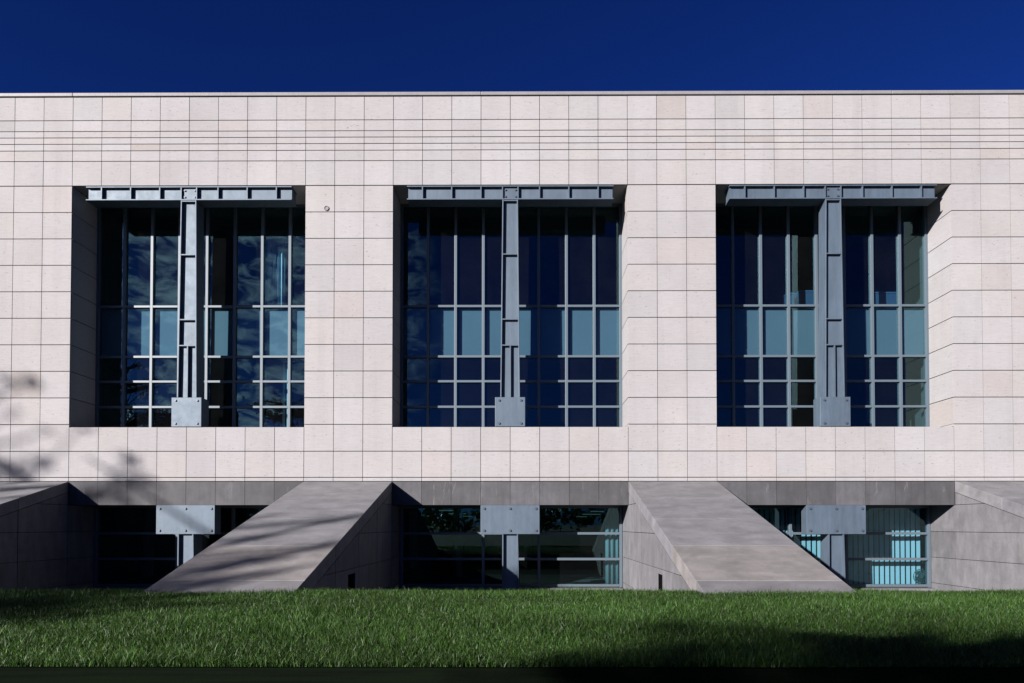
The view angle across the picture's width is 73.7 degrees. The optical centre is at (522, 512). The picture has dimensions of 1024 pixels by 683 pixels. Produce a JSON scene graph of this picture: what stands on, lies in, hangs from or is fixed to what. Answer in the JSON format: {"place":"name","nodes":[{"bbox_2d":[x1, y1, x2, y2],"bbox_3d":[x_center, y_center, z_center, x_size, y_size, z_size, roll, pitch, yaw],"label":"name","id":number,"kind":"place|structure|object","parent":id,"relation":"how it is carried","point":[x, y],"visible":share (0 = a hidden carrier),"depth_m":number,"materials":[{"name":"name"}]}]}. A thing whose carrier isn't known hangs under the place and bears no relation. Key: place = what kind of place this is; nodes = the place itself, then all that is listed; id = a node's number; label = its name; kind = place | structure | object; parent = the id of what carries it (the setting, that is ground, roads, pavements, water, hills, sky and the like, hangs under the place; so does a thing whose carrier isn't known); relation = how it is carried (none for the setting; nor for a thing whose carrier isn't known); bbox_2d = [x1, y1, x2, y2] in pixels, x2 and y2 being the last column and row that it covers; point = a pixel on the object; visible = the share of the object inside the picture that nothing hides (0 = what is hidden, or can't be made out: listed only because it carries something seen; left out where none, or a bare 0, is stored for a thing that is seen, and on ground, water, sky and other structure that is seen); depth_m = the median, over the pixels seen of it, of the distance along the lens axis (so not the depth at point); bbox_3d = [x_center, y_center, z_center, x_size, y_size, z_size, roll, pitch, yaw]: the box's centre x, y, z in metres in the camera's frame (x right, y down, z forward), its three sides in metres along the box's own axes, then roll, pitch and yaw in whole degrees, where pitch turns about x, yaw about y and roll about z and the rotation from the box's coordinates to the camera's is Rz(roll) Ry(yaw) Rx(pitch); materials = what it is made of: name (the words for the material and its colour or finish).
{"place":"outdoors","nodes":[
{"label":"outdoors","id":0,"kind":"place"},
{"bbox_2d":[0,0,1023,92],"label":"sky","id":1,"kind":"structure","parent":0,"point":[47,46],"materials":[{"name":"blue"}]},
{"bbox_2d":[0,584,1023,667],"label":"lawn","id":2,"kind":"structure","parent":0,"point":[510,623],"depth_m":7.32,"materials":[{"name":"plant"}]},
{"label":"ground","id":3,"kind":"structure","parent":0,"visible":0},
{"bbox_2d":[0,90,1023,593],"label":"stone building","id":4,"kind":"structure","parent":3,"relation":"on","point":[522,328],"depth_m":17.59,"materials":[{"name":"stone"}]},
{"bbox_2d":[87,506,266,590],"bbox_3d":[-8.600,1.109,18.405,6.014,2.583,0.450,0,-1,0],"label":"lower window","id":5,"kind":"structure","parent":4,"relation":"in","point":[97,533],"depth_m":18.50,"materials":[{"name":"grey paint"}]},
{"bbox_2d":[95,204,305,426],"bbox_3d":[-8.602,-5.293,18.682,6.037,6.265,0.160,0,-1,0],"label":"window","id":6,"kind":"structure","parent":4,"relation":"in","point":[235,331],"depth_m":18.70,"materials":[{"name":"grey paint"}]},
{"bbox_2d":[265,237,285,304],"bbox_3d":[-6.938,-6.611,19.180,0.592,2.250,0.092,0,-1,0],"label":"curtain","id":7,"kind":"object","parent":4,"relation":"hanging from","point":[275,271],"visible":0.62,"depth_m":19.19,"materials":[{"name":"fabric"}]},
{"bbox_2d":[282,361,294,426],"bbox_3d":[-6.520,-3.209,19.017,0.357,2.040,0.050,0,-1,0],"label":"vertical blind","id":8,"kind":"object","parent":4,"relation":"hanging from","point":[283,417],"visible":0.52,"depth_m":19.01,"materials":[{"name":"grey"}]},
{"bbox_2d":[400,204,621,427],"bbox_3d":[-0.301,-5.294,18.641,6.037,6.265,0.160,0,-1,0],"label":"window","id":9,"kind":"structure","parent":4,"relation":"in","point":[428,331],"depth_m":18.67,"materials":[{"name":"grey paint"}]},
{"bbox_2d":[399,506,622,590],"bbox_3d":[-0.299,1.108,18.364,6.014,2.583,0.450,0,-1,0],"label":"lower window","id":10,"kind":"structure","parent":4,"relation":"in","point":[482,586],"depth_m":18.44,"materials":[{"name":"grey paint"}]},
{"bbox_2d":[582,513,600,514],"bbox_3d":[3.055,0.059,30.130,0.809,0.068,0.280,0,-1,0],"label":"ceiling light","id":11,"kind":"object","parent":4,"relation":"attached to","point":[591,513],"visible":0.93,"depth_m":29.99,"materials":[{"name":"grey"}]},
{"bbox_2d":[605,509,618,583],"bbox_3d":[2.466,0.947,18.745,0.351,2.080,0.081,0,-1,0],"label":"curtain","id":12,"kind":"object","parent":4,"relation":"hanging from","point":[611,551],"visible":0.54,"depth_m":18.74,"materials":[{"name":"grey fabric"}]},
{"bbox_2d":[782,293,794,303],"bbox_3d":[7.576,-5.813,19.416,0.227,0.760,0.374,0,-1,0],"label":"storage box","id":13,"kind":"object","parent":4,"relation":"in","point":[791,298],"visible":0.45,"depth_m":19.25,"materials":[{"name":"blue"}]},
{"bbox_2d":[794,290,812,303],"bbox_3d":[8.038,-5.847,19.415,0.474,0.827,0.374,0,-1,0],"label":"storage box","id":14,"kind":"object","parent":4,"relation":"in","point":[803,296],"visible":0.47,"depth_m":19.24,"materials":[{"name":"blue"}]},
{"bbox_2d":[715,203,929,426],"bbox_3d":[7.999,-5.295,18.599,6.037,6.265,0.160,0,-1,0],"label":"window","id":15,"kind":"structure","parent":4,"relation":"in","point":[898,330],"depth_m":18.61,"materials":[{"name":"grey paint"}]},
{"bbox_2d":[751,508,920,583],"bbox_3d":[8.031,0.923,18.786,5.871,2.110,0.050,0,-1,0],"label":"vertical blind","id":16,"kind":"object","parent":4,"relation":"hanging from","point":[870,544],"visible":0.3,"depth_m":18.77,"materials":[{"name":"teal"}]},
{"bbox_2d":[749,506,936,591],"bbox_3d":[8.001,1.107,18.323,6.014,2.583,0.450,0,-1,0],"label":"lower window","id":17,"kind":"structure","parent":4,"relation":"in","point":[789,533],"depth_m":18.40,"materials":[{"name":"grey paint"}]},
{"bbox_2d":[868,292,895,303],"bbox_3d":[10.242,-5.823,19.403,0.654,0.778,0.374,0,-1,0],"label":"storage box","id":18,"kind":"object","parent":4,"relation":"in","point":[884,297],"visible":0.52,"depth_m":19.23,"materials":[{"name":"blue"}]},
{"bbox_2d":[913,569,925,583],"bbox_3d":[10.857,1.788,18.636,0.371,0.494,0.203,0,-1,-23],"label":"desk fan","id":19,"kind":"object","parent":4,"relation":"in","point":[920,576],"visible":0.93,"depth_m":18.61,"materials":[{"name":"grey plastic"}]},
{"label":"path","id":20,"kind":"structure","parent":0,"visible":0},
{"bbox_2d":[0,666,1023,682],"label":"edging board","id":21,"kind":"object","parent":20,"relation":"on","point":[501,675],"visible":1,"depth_m":4.88,"materials":[{"name":"black"}]}
]}

